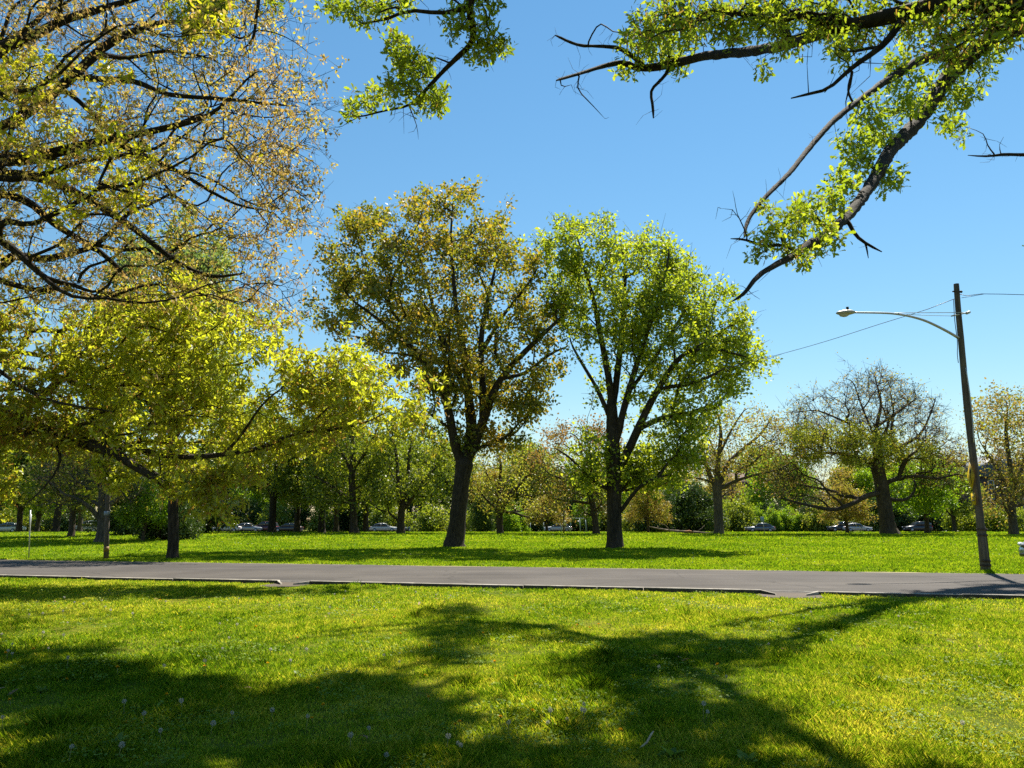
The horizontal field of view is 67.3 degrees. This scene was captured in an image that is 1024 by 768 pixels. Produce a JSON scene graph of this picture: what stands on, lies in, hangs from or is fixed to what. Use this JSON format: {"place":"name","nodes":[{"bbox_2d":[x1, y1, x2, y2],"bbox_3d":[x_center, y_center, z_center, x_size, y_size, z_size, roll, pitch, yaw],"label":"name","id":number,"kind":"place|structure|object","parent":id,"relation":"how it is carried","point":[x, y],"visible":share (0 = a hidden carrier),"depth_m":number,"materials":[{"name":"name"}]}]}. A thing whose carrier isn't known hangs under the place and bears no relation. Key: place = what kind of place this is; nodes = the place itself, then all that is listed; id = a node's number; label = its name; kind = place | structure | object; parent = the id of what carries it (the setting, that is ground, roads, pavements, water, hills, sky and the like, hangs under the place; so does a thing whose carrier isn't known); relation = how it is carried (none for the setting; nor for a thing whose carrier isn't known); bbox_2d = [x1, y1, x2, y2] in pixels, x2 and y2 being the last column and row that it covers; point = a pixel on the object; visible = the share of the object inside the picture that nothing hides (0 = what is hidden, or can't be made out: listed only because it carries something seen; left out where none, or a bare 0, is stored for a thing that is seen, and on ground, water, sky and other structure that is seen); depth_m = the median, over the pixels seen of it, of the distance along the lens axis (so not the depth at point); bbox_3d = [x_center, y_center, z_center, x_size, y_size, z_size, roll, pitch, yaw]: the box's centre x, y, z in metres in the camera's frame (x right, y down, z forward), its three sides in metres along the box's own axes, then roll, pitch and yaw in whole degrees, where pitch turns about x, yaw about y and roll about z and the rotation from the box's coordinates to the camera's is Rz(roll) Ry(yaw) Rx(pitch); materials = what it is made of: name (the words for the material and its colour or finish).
{"place":"outdoors","nodes":[
{"label":"outdoors","id":0,"kind":"place"},
{"bbox_2d":[0,560,1023,594],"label":"road","id":1,"kind":"structure","parent":0,"point":[800,581],"depth_m":23.68,"materials":[{"name":"grey asphalt"}]},
{"bbox_2d":[0,529,1023,767],"bbox_3d":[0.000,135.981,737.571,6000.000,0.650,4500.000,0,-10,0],"label":"ground","id":2,"kind":"structure","parent":0,"point":[248,741],"depth_m":7.78,"materials":[{"name":"green plant"}]},
{"bbox_2d":[0,522,26,531],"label":"parked car","id":3,"kind":"object","parent":2,"relation":"on","point":[9,526],"visible":0.5,"depth_m":109.31,"materials":[{"name":"white paint"}]},
{"bbox_2d":[0,506,35,530],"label":"garden shrub","id":4,"kind":"object","parent":2,"relation":"on","point":[14,520],"visible":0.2,"depth_m":142.53,"materials":[{"name":"green plant"}]},
{"bbox_2d":[0,432,39,509],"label":"woodland tree","id":5,"kind":"object","parent":2,"relation":"on","point":[13,458],"visible":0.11,"depth_m":93.82,"materials":[{"name":"green plant"}]},
{"bbox_2d":[0,450,67,531],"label":"woodland tree","id":6,"kind":"object","parent":2,"relation":"on","point":[19,524],"visible":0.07,"depth_m":102.22,"materials":[{"name":"green plant"}]},
{"bbox_2d":[2,497,67,531],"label":"woodland tree","id":7,"kind":"object","parent":2,"relation":"on","point":[38,515],"visible":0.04,"depth_m":115.91,"materials":[{"name":"green plant"}]},
{"bbox_2d":[6,401,99,531],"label":"woodland tree","id":8,"kind":"object","parent":2,"relation":"on","point":[56,524],"visible":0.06,"depth_m":94.82,"materials":[{"name":"green plant"}]},
{"bbox_2d":[33,504,95,531],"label":"evergreen bush","id":9,"kind":"object","parent":2,"relation":"on","point":[64,525],"visible":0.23,"depth_m":139.31,"materials":[{"name":"green plant"}]},
{"bbox_2d":[4,441,126,536],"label":"woodland tree","id":10,"kind":"object","parent":2,"relation":"on","point":[71,527],"visible":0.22,"depth_m":68.39,"materials":[{"name":"green plant"}]},
{"bbox_2d":[13,407,166,542],"bbox_3d":[-31.698,6.710,57.657,13.209,10.382,8.246,-3,-11,18],"label":"grey twiggy tree","id":11,"kind":"object","parent":2,"relation":"on","point":[99,515],"visible":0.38,"depth_m":56.70,"materials":[{"name":"green plant"}]},
{"bbox_2d":[103,321,112,557],"bbox_3d":[-19.380,2.399,37.049,1.038,11.895,0.244,0,-10,0],"label":"utility pole","id":12,"kind":"object","parent":2,"relation":"on","point":[106,529],"visible":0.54,"depth_m":36.21,"materials":[{"name":"brown wood"}]},
{"bbox_2d":[79,476,142,534],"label":"evergreen bush","id":13,"kind":"object","parent":2,"relation":"on","point":[115,523],"visible":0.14,"depth_m":72.88,"materials":[{"name":"green plant"}]},
{"bbox_2d":[0,574,281,583],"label":"kerb","id":14,"kind":"structure","parent":2,"relation":"on","point":[157,579],"depth_m":22.12,"materials":[{"name":"concrete"}]},
{"bbox_2d":[110,479,179,540],"bbox_3d":[-28.189,9.503,59.432,4.970,5.337,4.500,-3,-11,17],"label":"woodland tree","id":15,"kind":"object","parent":2,"relation":"on","point":[140,512],"visible":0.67,"depth_m":58.54,"materials":[{"name":"green plant"}]},
{"bbox_2d":[111,472,207,539],"bbox_3d":[-27.890,10.013,62.203,6.494,6.732,5.429,-1,-10,3],"label":"evergreen bush","id":16,"kind":"object","parent":2,"relation":"on","point":[187,528],"visible":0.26,"depth_m":61.13,"materials":[{"name":"green plant"}]},
{"bbox_2d":[73,190,265,537],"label":"tree","id":17,"kind":"object","parent":2,"relation":"on","point":[218,253],"visible":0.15,"depth_m":66.78,"materials":[{"name":"green plant"}]},
{"bbox_2d":[0,0,360,381],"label":"red oak tree","id":18,"kind":"object","parent":2,"relation":"on","point":[40,97],"visible":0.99,"depth_m":17.61,"materials":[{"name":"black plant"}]},
{"bbox_2d":[76,310,284,558],"bbox_3d":[-16.099,2.082,37.631,11.594,12.850,7.578,-3,-11,17],"label":"slim tree","id":19,"kind":"object","parent":2,"relation":"on","point":[173,534],"visible":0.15,"depth_m":36.61,"materials":[{"name":"green plant"}]},
{"bbox_2d":[177,463,240,533],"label":"evergreen bush","id":20,"kind":"object","parent":2,"relation":"on","point":[212,521],"visible":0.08,"depth_m":81.33,"materials":[{"name":"green plant"}]},
{"bbox_2d":[0,255,452,528],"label":"pin oak tree","id":21,"kind":"object","parent":2,"relation":"on","point":[78,369],"visible":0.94,"depth_m":21.60,"materials":[{"name":"green plant"}]},
{"bbox_2d":[211,495,264,531],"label":"evergreen bush","id":22,"kind":"object","parent":2,"relation":"on","point":[243,515],"visible":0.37,"depth_m":139.56,"materials":[{"name":"green plant"}]},
{"bbox_2d":[227,470,289,513],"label":"woodland tree","id":23,"kind":"object","parent":2,"relation":"on","point":[262,500],"visible":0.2,"depth_m":145.65,"materials":[{"name":"green plant"}]},
{"bbox_2d":[223,394,319,532],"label":"woodland tree","id":24,"kind":"object","parent":2,"relation":"on","point":[270,494],"visible":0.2,"depth_m":90.44,"materials":[{"name":"green plant"}]},
{"bbox_2d":[254,498,293,531],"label":"garden shrub","id":25,"kind":"object","parent":2,"relation":"on","point":[281,515],"visible":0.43,"depth_m":137.58,"materials":[{"name":"green plant"}]},
{"bbox_2d":[246,422,347,531],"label":"woodland tree","id":26,"kind":"object","parent":2,"relation":"on","point":[297,527],"visible":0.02,"depth_m":96.16,"materials":[{"name":"green plant"}]},
{"bbox_2d":[285,504,314,530],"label":"evergreen bush","id":27,"kind":"object","parent":2,"relation":"on","point":[304,514],"visible":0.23,"depth_m":145.16,"materials":[{"name":"green plant"}]},
{"bbox_2d":[301,505,340,531],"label":"garden shrub","id":28,"kind":"object","parent":2,"relation":"on","point":[313,524],"visible":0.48,"depth_m":135.60,"materials":[{"name":"green plant"}]},
{"bbox_2d":[272,418,373,532],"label":"woodland tree","id":29,"kind":"object","parent":2,"relation":"on","point":[291,472],"visible":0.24,"depth_m":87.90,"materials":[{"name":"green plant"}]},
{"bbox_2d":[317,471,361,531],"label":"woodland tree","id":30,"kind":"object","parent":2,"relation":"on","point":[336,523],"visible":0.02,"depth_m":106.08,"materials":[{"name":"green plant"}]},
{"bbox_2d":[290,352,395,532],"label":"dense tree","id":31,"kind":"object","parent":2,"relation":"on","point":[320,496],"visible":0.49,"depth_m":82.30,"materials":[{"name":"green plant"}]},
{"bbox_2d":[332,507,361,530],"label":"evergreen bush","id":32,"kind":"object","parent":2,"relation":"on","point":[344,519],"visible":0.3,"depth_m":145.36,"materials":[{"name":"green plant"}]},
{"bbox_2d":[327,424,412,531],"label":"woodland tree","id":33,"kind":"object","parent":2,"relation":"on","point":[365,528],"visible":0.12,"depth_m":97.56,"materials":[{"name":"green plant"}]},
{"bbox_2d":[360,504,417,531],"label":"garden shrub","id":34,"kind":"object","parent":2,"relation":"on","point":[387,518],"visible":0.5,"depth_m":135.66,"materials":[{"name":"green plant"}]},
{"bbox_2d":[387,438,453,530],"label":"woodland tree","id":35,"kind":"object","parent":2,"relation":"on","point":[421,468],"visible":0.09,"depth_m":151.84,"materials":[{"name":"green plant"}]},
{"bbox_2d":[405,501,437,530],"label":"evergreen bush","id":36,"kind":"object","parent":2,"relation":"on","point":[411,509],"visible":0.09,"depth_m":147.30,"materials":[{"name":"green plant"}]},
{"bbox_2d":[407,501,449,531],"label":"garden shrub","id":37,"kind":"object","parent":2,"relation":"on","point":[437,524],"visible":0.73,"depth_m":116.79,"materials":[{"name":"green plant"}]},
{"bbox_2d":[299,174,574,546],"bbox_3d":[-5.301,-2.716,51.633,19.462,27.052,15.226,0,-10,0],"label":"oak tree","id":38,"kind":"object","parent":2,"relation":"on","point":[413,315],"visible":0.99,"depth_m":50.54,"materials":[{"name":"green plant"}]},
{"bbox_2d":[417,439,483,510],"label":"woodland tree","id":39,"kind":"object","parent":2,"relation":"on","point":[442,502],"visible":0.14,"depth_m":148.69,"materials":[{"name":"green plant"}]},
{"bbox_2d":[467,487,495,531],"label":"evergreen bush","id":40,"kind":"object","parent":2,"relation":"on","point":[479,519],"visible":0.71,"depth_m":105.74,"materials":[{"name":"green plant"}]},
{"bbox_2d":[468,465,518,519],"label":"golden tree","id":41,"kind":"object","parent":2,"relation":"on","point":[494,475],"visible":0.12,"depth_m":150.71,"materials":[{"name":"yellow plant"}]},
{"bbox_2d":[495,502,522,531],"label":"conical bush","id":42,"kind":"object","parent":2,"relation":"on","point":[510,524],"visible":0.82,"depth_m":101.63,"materials":[{"name":"green plant"}]},
{"bbox_2d":[0,530,1023,573],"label":"grass","id":43,"kind":"structure","parent":2,"relation":"on","point":[893,555],"depth_m":44.95,"materials":[{"name":"green plant"}]},
{"bbox_2d":[348,401,455,532],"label":"forked tree","id":44,"kind":"object","parent":43,"relation":"on","point":[416,486],"visible":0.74,"depth_m":82.07,"materials":[{"name":"green plant"}]},
{"bbox_2d":[468,417,571,532],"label":"olive park tree","id":45,"kind":"object","parent":2,"relation":"on","point":[500,509],"visible":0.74,"depth_m":82.13,"materials":[{"name":"green plant"}]},
{"bbox_2d":[498,434,566,505],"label":"woodland tree","id":46,"kind":"object","parent":2,"relation":"on","point":[527,467],"visible":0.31,"depth_m":145.95,"materials":[{"name":"green plant"}]},
{"bbox_2d":[293,581,775,594],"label":"kerb","id":47,"kind":"structure","parent":2,"relation":"on","point":[670,589],"depth_m":19.25,"materials":[{"name":"concrete"}]},
{"bbox_2d":[523,498,553,530],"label":"evergreen bush","id":48,"kind":"object","parent":2,"relation":"on","point":[536,526],"visible":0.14,"depth_m":141.42,"materials":[{"name":"green plant"}]},
{"bbox_2d":[521,496,572,530],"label":"golden tree","id":49,"kind":"object","parent":2,"relation":"on","point":[543,516],"visible":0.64,"depth_m":102.82,"materials":[{"name":"yellow plant"}]},
{"bbox_2d":[516,469,580,509],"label":"golden tree","id":50,"kind":"object","parent":2,"relation":"on","point":[523,506],"visible":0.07,"depth_m":147.19,"materials":[{"name":"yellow plant"}]},
{"bbox_2d":[518,413,629,533],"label":"brown topped tree","id":51,"kind":"object","parent":2,"relation":"on","point":[595,507],"visible":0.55,"depth_m":79.20,"materials":[{"name":"green plant"}]},
{"bbox_2d":[551,496,604,530],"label":"evergreen bush","id":52,"kind":"object","parent":2,"relation":"on","point":[581,525],"visible":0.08,"depth_m":140.85,"materials":[{"name":"green plant"}]},
{"bbox_2d":[568,498,599,531],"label":"woodland tree","id":53,"kind":"object","parent":2,"relation":"on","point":[581,520],"visible":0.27,"depth_m":125.52,"materials":[{"name":"green plant"}]},
{"bbox_2d":[164,0,1023,132],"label":"white oak tree","id":54,"kind":"object","parent":2,"relation":"on","point":[834,23],"visible":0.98,"depth_m":11.97,"materials":[{"name":"black plant"}]},
{"bbox_2d":[509,205,782,547],"bbox_3d":[9.334,-1.016,50.485,19.159,23.263,11.625,0,-10,0],"label":"maple tree","id":55,"kind":"object","parent":2,"relation":"on","point":[653,301],"visible":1,"depth_m":49.22,"materials":[{"name":"green plant"}]},
{"bbox_2d":[621,488,675,531],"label":"golden tree","id":56,"kind":"object","parent":2,"relation":"on","point":[643,507],"visible":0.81,"depth_m":86.50,"materials":[{"name":"yellow plant"}]},
{"bbox_2d":[621,488,690,531],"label":"evergreen bush","id":57,"kind":"object","parent":2,"relation":"on","point":[641,527],"visible":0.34,"depth_m":93.05,"materials":[{"name":"green plant"}]},
{"bbox_2d":[656,746,684,760],"bbox_3d":[1.110,2.552,5.322,0.192,0.091,0.205,-7,-13,35],"label":"lawn weed","id":58,"kind":"object","parent":2,"relation":"on","point":[672,751],"visible":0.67,"depth_m":5.32,"materials":[{"name":"green plant"}]},
{"bbox_2d":[659,476,727,531],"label":"evergreen bush","id":59,"kind":"object","parent":2,"relation":"on","point":[691,501],"visible":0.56,"depth_m":97.19,"materials":[{"name":"green plant"}]},
{"bbox_2d":[686,445,756,503],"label":"twiggy tree","id":60,"kind":"object","parent":2,"relation":"on","point":[728,492],"visible":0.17,"depth_m":155.05,"materials":[{"name":"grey plant"}]},
{"bbox_2d":[699,474,754,509],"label":"golden tree","id":61,"kind":"object","parent":2,"relation":"on","point":[710,490],"visible":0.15,"depth_m":168.20,"materials":[{"name":"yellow plant"}]},
{"bbox_2d":[711,469,763,506],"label":"tree","id":62,"kind":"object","parent":2,"relation":"on","point":[743,481],"depth_m":170.64,"materials":[{"name":"plant"}]},
{"bbox_2d":[723,494,760,531],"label":"garden shrub","id":63,"kind":"object","parent":2,"relation":"on","point":[740,517],"visible":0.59,"depth_m":130.99,"materials":[{"name":"green plant"}]},
{"bbox_2d":[687,390,814,533],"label":"sparse oak tree","id":64,"kind":"object","parent":2,"relation":"on","point":[717,481],"visible":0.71,"depth_m":79.03,"materials":[{"name":"green plant"}]},
{"bbox_2d":[729,439,793,500],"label":"woodland tree","id":65,"kind":"object","parent":2,"relation":"on","point":[755,457],"visible":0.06,"depth_m":182.87,"materials":[{"name":"green plant"}]},
{"bbox_2d":[757,498,785,521],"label":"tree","id":66,"kind":"object","parent":2,"relation":"on","point":[765,506],"visible":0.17,"depth_m":146.43,"materials":[{"name":"green plant"}]},
{"bbox_2d":[763,502,784,531],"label":"conical bush","id":67,"kind":"object","parent":2,"relation":"on","point":[774,519],"visible":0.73,"depth_m":134.96,"materials":[{"name":"green plant"}]},
{"bbox_2d":[737,448,825,511],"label":"woodland tree","id":68,"kind":"object","parent":2,"relation":"on","point":[754,501],"visible":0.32,"depth_m":155.29,"materials":[{"name":"green plant"}]},
{"bbox_2d":[778,500,794,530],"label":"conical bush","id":69,"kind":"object","parent":2,"relation":"on","point":[784,515],"visible":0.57,"depth_m":136.42,"materials":[{"name":"green plant"}]},
{"bbox_2d":[756,592,824,598],"bbox_3d":[6.345,4.803,17.480,1.541,0.010,1.359,-3,-11,14],"label":"kerb gap apron","id":70,"kind":"object","parent":2,"relation":"on","point":[789,595],"visible":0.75,"depth_m":17.53,"materials":[{"name":"grey concrete"}]},
{"bbox_2d":[788,508,804,531],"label":"conical bush","id":71,"kind":"object","parent":2,"relation":"on","point":[796,521],"visible":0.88,"depth_m":135.12,"materials":[{"name":"green plant"}]},
{"bbox_2d":[792,495,839,531],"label":"evergreen bush","id":72,"kind":"object","parent":2,"relation":"on","point":[802,510],"visible":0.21,"depth_m":136.01,"materials":[{"name":"green plant"}]},
{"bbox_2d":[787,452,848,499],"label":"twiggy tree","id":73,"kind":"object","parent":2,"relation":"on","point":[825,465],"visible":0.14,"depth_m":171.02,"materials":[{"name":"grey plant"}]},
{"bbox_2d":[799,498,838,531],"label":"garden shrub","id":74,"kind":"object","parent":2,"relation":"on","point":[821,526],"visible":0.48,"depth_m":132.57,"materials":[{"name":"green plant"}]},
{"bbox_2d":[823,465,868,505],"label":"golden tree","id":75,"kind":"object","parent":2,"relation":"on","point":[839,473],"visible":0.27,"depth_m":171.12,"materials":[{"name":"yellow plant"}]},
{"bbox_2d":[816,481,878,532],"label":"golden tree","id":76,"kind":"object","parent":2,"relation":"on","point":[848,514],"visible":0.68,"depth_m":85.11,"materials":[{"name":"green plant"}]},
{"bbox_2d":[841,466,888,506],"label":"woodland tree","id":77,"kind":"object","parent":2,"relation":"on","point":[867,478],"visible":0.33,"depth_m":167.23,"materials":[{"name":"green plant"}]},
{"bbox_2d":[850,508,879,531],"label":"garden shrub","id":78,"kind":"object","parent":2,"relation":"on","point":[871,523],"visible":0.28,"depth_m":137.63,"materials":[{"name":"green plant"}]},
{"bbox_2d":[716,20,1023,301],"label":"white oak tree","id":79,"kind":"object","parent":2,"relation":"on","point":[893,144],"visible":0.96,"depth_m":27.62,"materials":[{"name":"black plant"}]},
{"bbox_2d":[756,352,983,533],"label":"great oak tree","id":80,"kind":"object","parent":2,"relation":"on","point":[851,442],"visible":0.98,"depth_m":78.95,"materials":[{"name":"green plant"}]},
{"bbox_2d":[865,493,923,531],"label":"evergreen bush","id":81,"kind":"object","parent":2,"relation":"on","point":[903,518],"visible":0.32,"depth_m":135.40,"materials":[{"name":"green plant"}]},
{"bbox_2d":[836,283,990,569],"bbox_3d":[14.217,1.330,27.164,5.490,10.422,0.414,2,-11,-11],"label":"street lamp pole","id":82,"kind":"object","parent":2,"relation":"on","point":[983,549],"visible":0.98,"depth_m":27.52,"materials":[{"name":"brown wood"}]},
{"bbox_2d":[587,299,952,398],"bbox_3d":[10.881,-0.951,43.218,0.199,1.340,31.928,4,-11,-19],"label":"overhead wire","id":83,"kind":"object","parent":82,"relation":"attached to","point":[800,348],"visible":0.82,"depth_m":35.59,"materials":[{"name":"black metal"}]},
{"bbox_2d":[806,591,1023,599],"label":"kerb","id":84,"kind":"structure","parent":2,"relation":"on","point":[976,596],"depth_m":17.18,"materials":[{"name":"concrete"}]},
{"bbox_2d":[886,456,967,532],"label":"woodland tree","id":85,"kind":"object","parent":2,"relation":"on","point":[925,502],"visible":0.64,"depth_m":86.09,"materials":[{"name":"green plant"}]},
{"bbox_2d":[911,492,960,531],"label":"evergreen bush","id":86,"kind":"object","parent":2,"relation":"on","point":[937,527],"visible":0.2,"depth_m":134.87,"materials":[{"name":"green plant"}]},
{"bbox_2d":[933,448,969,504],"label":"golden tree","id":87,"kind":"object","parent":2,"relation":"on","point":[965,460],"visible":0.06,"depth_m":147.47,"materials":[{"name":"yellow plant"}]},
{"bbox_2d":[917,462,986,531],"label":"woodland tree","id":88,"kind":"object","parent":2,"relation":"on","point":[962,509],"visible":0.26,"depth_m":109.75,"materials":[{"name":"green plant"}]},
{"bbox_2d":[940,503,976,531],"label":"garden shrub","id":89,"kind":"object","parent":2,"relation":"on","point":[969,522],"visible":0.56,"depth_m":113.75,"materials":[{"name":"green plant"}]},
{"bbox_2d":[958,377,1023,534],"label":"golden oak tree","id":90,"kind":"object","parent":2,"relation":"on","point":[1010,483],"visible":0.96,"depth_m":76.47,"materials":[{"name":"green plant"}]},
{"bbox_2d":[958,449,1023,531],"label":"tree","id":91,"kind":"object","parent":2,"relation":"on","point":[983,479],"depth_m":136.57,"materials":[{"name":"plant"}]},
{"bbox_2d":[961,501,1023,531],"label":"garden shrub","id":92,"kind":"object","parent":2,"relation":"on","point":[994,522],"visible":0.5,"depth_m":109.26,"materials":[{"name":"green plant"}]},
{"bbox_2d":[0,0,1023,518],"label":"sky","id":93,"kind":"structure","parent":0,"point":[718,133],"materials":[{"name":"blue"}]},
{"bbox_2d":[45,560,990,573],"bbox_3d":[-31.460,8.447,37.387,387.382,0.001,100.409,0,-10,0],"label":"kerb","id":94,"kind":"structure","parent":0,"point":[562,567],"depth_m":29.02,"materials":[{"name":"grey concrete"}]},
{"label":"street","id":95,"kind":"structure","parent":0,"visible":0},
{"bbox_2d":[238,523,262,531],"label":"parked car","id":96,"kind":"object","parent":95,"relation":"on","point":[246,527],"visible":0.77,"depth_m":125.97,"materials":[{"name":"silver metal"}]},
{"bbox_2d":[369,523,396,531],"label":"parked car","id":97,"kind":"object","parent":95,"relation":"on","point":[377,527],"visible":0.81,"depth_m":127.92,"materials":[{"name":"white paint"}]},
{"bbox_2d":[745,523,775,531],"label":"parked car","id":98,"kind":"object","parent":95,"relation":"on","point":[759,527],"visible":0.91,"depth_m":125.98,"materials":[{"name":"grey paint"}]},
{"bbox_2d":[842,523,872,531],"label":"parked car","id":99,"kind":"object","parent":95,"relation":"on","point":[852,526],"visible":0.72,"depth_m":127.91,"materials":[{"name":"white paint"}]},
{"bbox_2d":[902,521,932,531],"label":"parked car","id":100,"kind":"object","parent":95,"relation":"on","point":[913,526],"visible":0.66,"depth_m":130.01,"materials":[{"name":"black paint"}]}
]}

